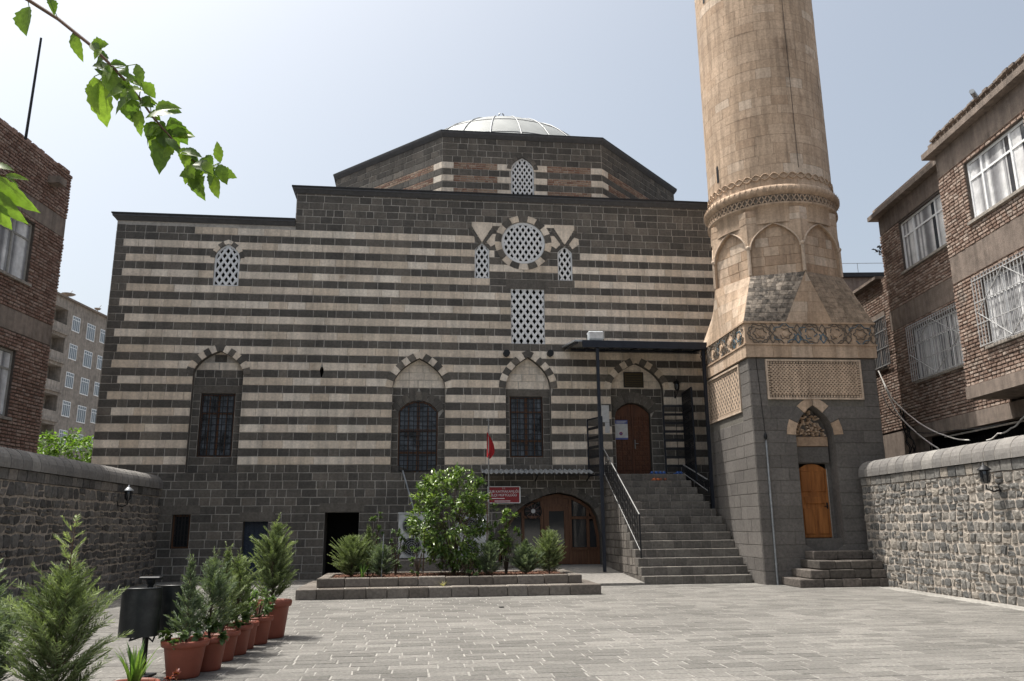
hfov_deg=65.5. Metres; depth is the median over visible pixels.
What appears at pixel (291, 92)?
sky
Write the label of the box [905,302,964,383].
window
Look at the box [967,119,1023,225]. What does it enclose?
window
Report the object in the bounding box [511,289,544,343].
lattice window
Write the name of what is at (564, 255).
lattice window
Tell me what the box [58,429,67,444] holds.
window
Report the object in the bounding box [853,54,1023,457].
brick house
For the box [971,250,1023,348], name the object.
window
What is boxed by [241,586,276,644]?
potted plant
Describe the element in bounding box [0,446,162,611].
courtyard wall
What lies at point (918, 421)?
cable
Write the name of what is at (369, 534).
conifer
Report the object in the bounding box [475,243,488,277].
lattice window
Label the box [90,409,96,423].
window
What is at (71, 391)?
apartment building
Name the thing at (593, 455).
iron fence panel
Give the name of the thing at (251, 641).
potted plant
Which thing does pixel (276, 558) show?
potted plant
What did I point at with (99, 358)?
window
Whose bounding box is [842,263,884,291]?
distant house
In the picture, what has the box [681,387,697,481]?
iron fence panel
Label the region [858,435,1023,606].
courtyard wall
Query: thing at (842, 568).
minaret steps
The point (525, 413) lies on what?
window
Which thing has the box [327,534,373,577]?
conifer
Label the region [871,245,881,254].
rooftop plant
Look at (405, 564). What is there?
stone plinth
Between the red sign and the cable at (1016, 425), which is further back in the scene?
the red sign
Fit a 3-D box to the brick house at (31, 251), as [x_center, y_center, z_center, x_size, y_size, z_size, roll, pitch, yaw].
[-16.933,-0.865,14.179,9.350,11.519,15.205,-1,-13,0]
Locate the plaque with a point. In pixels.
(632, 379)
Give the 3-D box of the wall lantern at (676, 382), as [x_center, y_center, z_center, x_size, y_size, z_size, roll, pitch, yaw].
[5.556,1.610,26.921,0.260,0.630,0.397,1,-13,-7]
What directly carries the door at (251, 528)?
in the mosque
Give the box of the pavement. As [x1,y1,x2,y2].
[2,580,1023,680]
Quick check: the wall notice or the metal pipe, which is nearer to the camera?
the metal pipe
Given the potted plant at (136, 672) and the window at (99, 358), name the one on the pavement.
the potted plant at (136, 672)
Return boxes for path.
[499,564,644,585]
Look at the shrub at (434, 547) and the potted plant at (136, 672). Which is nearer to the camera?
the potted plant at (136, 672)
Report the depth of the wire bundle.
23.60 m
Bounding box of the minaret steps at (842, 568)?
[781,550,888,587]
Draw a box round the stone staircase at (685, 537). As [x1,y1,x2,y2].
[603,474,751,584]
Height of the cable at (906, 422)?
2.674 m
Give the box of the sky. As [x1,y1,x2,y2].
[0,0,1023,314]
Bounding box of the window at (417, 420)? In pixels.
[397,401,437,472]
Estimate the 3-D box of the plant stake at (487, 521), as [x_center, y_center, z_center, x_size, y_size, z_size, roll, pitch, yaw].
[-0.616,4.839,19.520,0.054,1.750,0.028,-1,-13,0]
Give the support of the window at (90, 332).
in the apartment building
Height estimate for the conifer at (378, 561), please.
0.884 m
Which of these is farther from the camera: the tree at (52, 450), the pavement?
the tree at (52, 450)
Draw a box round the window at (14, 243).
[0,217,31,286]
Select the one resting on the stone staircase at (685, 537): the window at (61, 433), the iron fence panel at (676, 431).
the iron fence panel at (676, 431)
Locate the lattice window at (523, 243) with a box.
[502,223,544,263]
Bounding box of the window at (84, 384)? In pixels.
[79,377,89,395]
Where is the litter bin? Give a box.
[118,576,195,677]
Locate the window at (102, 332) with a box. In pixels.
[99,329,104,343]
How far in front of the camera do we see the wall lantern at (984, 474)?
15.48 m
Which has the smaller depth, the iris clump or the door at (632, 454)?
the iris clump
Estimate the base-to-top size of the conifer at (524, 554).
0.947 m
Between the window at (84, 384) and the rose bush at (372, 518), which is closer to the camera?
the rose bush at (372, 518)
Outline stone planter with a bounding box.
[295,569,600,599]
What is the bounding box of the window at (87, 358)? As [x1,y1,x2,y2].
[82,350,92,368]
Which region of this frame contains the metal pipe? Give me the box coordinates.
[402,470,414,511]
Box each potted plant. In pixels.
[112,641,160,680]
[157,554,212,679]
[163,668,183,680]
[190,546,240,671]
[204,541,247,661]
[221,547,267,655]
[240,588,263,649]
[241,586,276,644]
[247,513,298,638]
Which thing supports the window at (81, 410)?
in the apartment building
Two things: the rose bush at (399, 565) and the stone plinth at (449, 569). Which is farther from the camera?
the stone plinth at (449, 569)
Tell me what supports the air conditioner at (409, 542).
on the stone plinth at (405, 564)
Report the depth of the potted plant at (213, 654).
9.05 m
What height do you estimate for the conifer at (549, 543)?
1.225 m
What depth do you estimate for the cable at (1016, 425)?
18.64 m
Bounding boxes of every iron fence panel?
[586,416,603,476]
[662,405,690,474]
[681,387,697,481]
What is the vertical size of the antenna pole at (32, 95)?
2.853 m
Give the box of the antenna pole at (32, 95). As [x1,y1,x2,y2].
[24,37,41,139]
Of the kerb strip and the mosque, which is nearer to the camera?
the kerb strip
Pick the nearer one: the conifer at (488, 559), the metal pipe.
the conifer at (488, 559)
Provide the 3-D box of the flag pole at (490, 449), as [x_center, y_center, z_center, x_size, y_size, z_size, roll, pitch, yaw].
[-0.580,4.340,21.609,0.220,4.470,0.070,1,-13,-7]
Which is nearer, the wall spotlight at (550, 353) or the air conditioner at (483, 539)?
the air conditioner at (483, 539)
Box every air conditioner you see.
[398,512,431,559]
[455,514,487,557]
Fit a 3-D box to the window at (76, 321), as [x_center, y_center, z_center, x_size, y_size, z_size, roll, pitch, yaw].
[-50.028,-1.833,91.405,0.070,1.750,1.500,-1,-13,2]
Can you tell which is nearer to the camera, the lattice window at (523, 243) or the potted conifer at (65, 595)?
the potted conifer at (65, 595)
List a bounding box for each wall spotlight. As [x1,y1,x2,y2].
[503,350,509,356]
[547,350,553,356]
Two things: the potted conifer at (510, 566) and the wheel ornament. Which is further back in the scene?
the wheel ornament
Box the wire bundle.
[899,409,915,453]
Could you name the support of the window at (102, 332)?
in the apartment building
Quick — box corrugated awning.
[481,469,592,480]
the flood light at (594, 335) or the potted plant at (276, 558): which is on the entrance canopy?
the flood light at (594, 335)
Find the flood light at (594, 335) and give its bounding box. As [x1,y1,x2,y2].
[586,331,603,339]
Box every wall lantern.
[117,485,133,506]
[673,379,680,397]
[976,462,1001,493]
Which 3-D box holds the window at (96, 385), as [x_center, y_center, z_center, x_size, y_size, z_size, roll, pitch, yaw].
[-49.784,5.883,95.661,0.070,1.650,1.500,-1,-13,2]
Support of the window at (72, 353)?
in the apartment building
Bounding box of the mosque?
[91,113,714,582]
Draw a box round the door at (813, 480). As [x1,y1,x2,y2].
[799,464,831,537]
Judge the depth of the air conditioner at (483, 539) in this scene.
23.91 m
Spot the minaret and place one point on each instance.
(796, 435)
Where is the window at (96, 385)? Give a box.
[93,382,99,396]
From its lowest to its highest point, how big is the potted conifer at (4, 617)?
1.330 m
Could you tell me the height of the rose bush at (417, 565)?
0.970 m
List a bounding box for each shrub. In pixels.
[403,461,503,574]
[487,508,521,573]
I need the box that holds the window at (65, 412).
[61,400,70,417]
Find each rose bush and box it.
[369,512,384,574]
[386,528,406,574]
[408,537,425,576]
[454,554,481,575]
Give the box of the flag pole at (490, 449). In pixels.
[486,418,494,537]
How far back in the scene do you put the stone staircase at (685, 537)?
23.03 m
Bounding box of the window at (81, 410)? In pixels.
[76,405,85,423]
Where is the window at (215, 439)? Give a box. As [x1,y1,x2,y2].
[197,394,235,456]
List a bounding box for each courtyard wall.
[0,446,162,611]
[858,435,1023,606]
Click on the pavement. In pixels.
(719, 632)
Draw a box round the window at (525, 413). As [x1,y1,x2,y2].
[509,397,542,456]
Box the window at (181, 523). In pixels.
[171,515,190,548]
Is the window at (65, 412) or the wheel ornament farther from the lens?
the window at (65, 412)
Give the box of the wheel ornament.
[524,502,541,519]
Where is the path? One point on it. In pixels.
(595, 573)
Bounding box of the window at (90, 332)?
[86,323,95,341]
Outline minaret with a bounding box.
[695,0,885,584]
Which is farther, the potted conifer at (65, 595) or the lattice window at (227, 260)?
the lattice window at (227, 260)
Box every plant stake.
[381,534,383,576]
[422,531,424,575]
[486,501,487,574]
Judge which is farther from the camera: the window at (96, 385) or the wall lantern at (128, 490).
the window at (96, 385)
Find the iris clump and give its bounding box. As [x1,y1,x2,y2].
[359,563,367,576]
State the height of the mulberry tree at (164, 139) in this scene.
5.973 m
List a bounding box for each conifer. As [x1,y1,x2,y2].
[0,514,133,680]
[0,558,36,680]
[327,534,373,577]
[354,524,376,575]
[365,541,397,576]
[475,540,504,574]
[501,533,517,568]
[505,537,547,574]
[531,525,566,573]
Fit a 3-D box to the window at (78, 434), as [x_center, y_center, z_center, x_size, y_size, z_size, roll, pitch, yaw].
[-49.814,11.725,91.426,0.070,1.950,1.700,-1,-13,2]
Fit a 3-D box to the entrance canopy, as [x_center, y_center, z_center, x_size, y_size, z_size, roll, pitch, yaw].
[4.192,3.632,25.367,4.720,7.470,2.140,1,-13,-7]
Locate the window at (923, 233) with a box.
[901,194,947,274]
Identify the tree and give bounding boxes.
[0,0,236,229]
[37,427,93,462]
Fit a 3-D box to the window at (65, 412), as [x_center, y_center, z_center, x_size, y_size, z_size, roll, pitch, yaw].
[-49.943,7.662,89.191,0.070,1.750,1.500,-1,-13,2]
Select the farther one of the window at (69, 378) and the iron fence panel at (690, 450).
the window at (69, 378)
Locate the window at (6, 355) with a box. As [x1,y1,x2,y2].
[0,347,12,420]
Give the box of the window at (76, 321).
[71,315,80,332]
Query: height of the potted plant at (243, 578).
1.312 m
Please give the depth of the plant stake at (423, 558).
19.21 m
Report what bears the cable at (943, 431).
attached to the brick house at (941, 301)
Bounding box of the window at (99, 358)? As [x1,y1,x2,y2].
[96,355,102,369]
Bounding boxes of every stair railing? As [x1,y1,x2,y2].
[603,448,641,557]
[682,464,708,492]
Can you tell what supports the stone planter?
on the pavement
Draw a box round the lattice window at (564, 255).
[558,247,571,280]
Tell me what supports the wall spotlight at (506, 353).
attached to the mosque
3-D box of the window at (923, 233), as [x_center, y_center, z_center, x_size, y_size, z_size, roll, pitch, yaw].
[11.982,-3.128,23.119,0.200,1.620,2.920,-1,-13,0]
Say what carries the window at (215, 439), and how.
in the mosque
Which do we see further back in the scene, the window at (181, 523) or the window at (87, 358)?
the window at (87, 358)
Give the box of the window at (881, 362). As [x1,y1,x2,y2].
[873,315,890,373]
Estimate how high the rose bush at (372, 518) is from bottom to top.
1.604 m
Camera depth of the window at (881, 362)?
25.79 m
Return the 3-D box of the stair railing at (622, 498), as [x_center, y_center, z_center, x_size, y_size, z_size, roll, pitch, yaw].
[3.211,4.658,23.556,0.044,3.328,3.145,2,-13,-11]
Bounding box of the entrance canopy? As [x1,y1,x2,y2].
[562,340,714,571]
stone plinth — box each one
[396,558,444,571]
[448,561,498,571]
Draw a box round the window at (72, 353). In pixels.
[68,343,77,360]
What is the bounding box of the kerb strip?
[879,587,1023,610]
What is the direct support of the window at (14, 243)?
in the brick house at (31, 251)
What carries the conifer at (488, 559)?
on the stone planter
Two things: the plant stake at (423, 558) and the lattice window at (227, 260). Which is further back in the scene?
the lattice window at (227, 260)
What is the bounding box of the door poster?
[615,420,627,439]
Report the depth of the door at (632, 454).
26.88 m
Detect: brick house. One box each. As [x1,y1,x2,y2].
[0,118,72,452]
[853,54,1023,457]
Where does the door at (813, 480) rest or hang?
in the minaret
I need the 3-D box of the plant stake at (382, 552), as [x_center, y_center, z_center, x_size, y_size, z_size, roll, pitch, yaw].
[-3.041,5.055,18.703,0.054,1.001,0.028,-1,-13,0]
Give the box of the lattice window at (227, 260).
[213,244,239,285]
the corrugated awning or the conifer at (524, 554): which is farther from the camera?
the corrugated awning
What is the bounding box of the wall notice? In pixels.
[601,405,609,432]
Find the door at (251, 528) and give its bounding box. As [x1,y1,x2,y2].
[243,521,267,579]
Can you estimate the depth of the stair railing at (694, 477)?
24.99 m
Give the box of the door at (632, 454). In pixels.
[615,404,650,473]
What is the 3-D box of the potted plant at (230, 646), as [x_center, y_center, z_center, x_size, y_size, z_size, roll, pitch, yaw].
[-3.508,3.172,9.761,0.556,1.404,0.583,3,-14,-14]
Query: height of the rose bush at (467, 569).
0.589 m
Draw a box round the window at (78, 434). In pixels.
[73,434,82,450]
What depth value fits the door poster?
26.91 m
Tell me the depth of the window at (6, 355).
19.87 m
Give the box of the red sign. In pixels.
[489,486,520,502]
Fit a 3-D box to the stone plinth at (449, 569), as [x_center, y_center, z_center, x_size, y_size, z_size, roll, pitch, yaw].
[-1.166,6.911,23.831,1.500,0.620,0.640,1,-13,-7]
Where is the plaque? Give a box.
[623,372,643,387]
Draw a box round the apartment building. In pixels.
[38,292,106,461]
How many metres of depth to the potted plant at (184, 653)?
8.54 m
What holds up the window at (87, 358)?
in the apartment building
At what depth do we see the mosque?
26.36 m
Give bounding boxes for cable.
[878,370,969,440]
[879,373,939,448]
[881,391,1008,432]
[986,416,1023,440]
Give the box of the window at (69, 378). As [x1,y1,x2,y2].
[64,371,73,388]
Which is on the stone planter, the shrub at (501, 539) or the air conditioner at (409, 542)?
the shrub at (501, 539)
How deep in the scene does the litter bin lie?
8.54 m
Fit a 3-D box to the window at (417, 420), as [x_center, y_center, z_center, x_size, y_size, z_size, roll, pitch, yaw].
[-3.067,3.121,25.955,1.338,2.340,0.175,1,-13,-7]

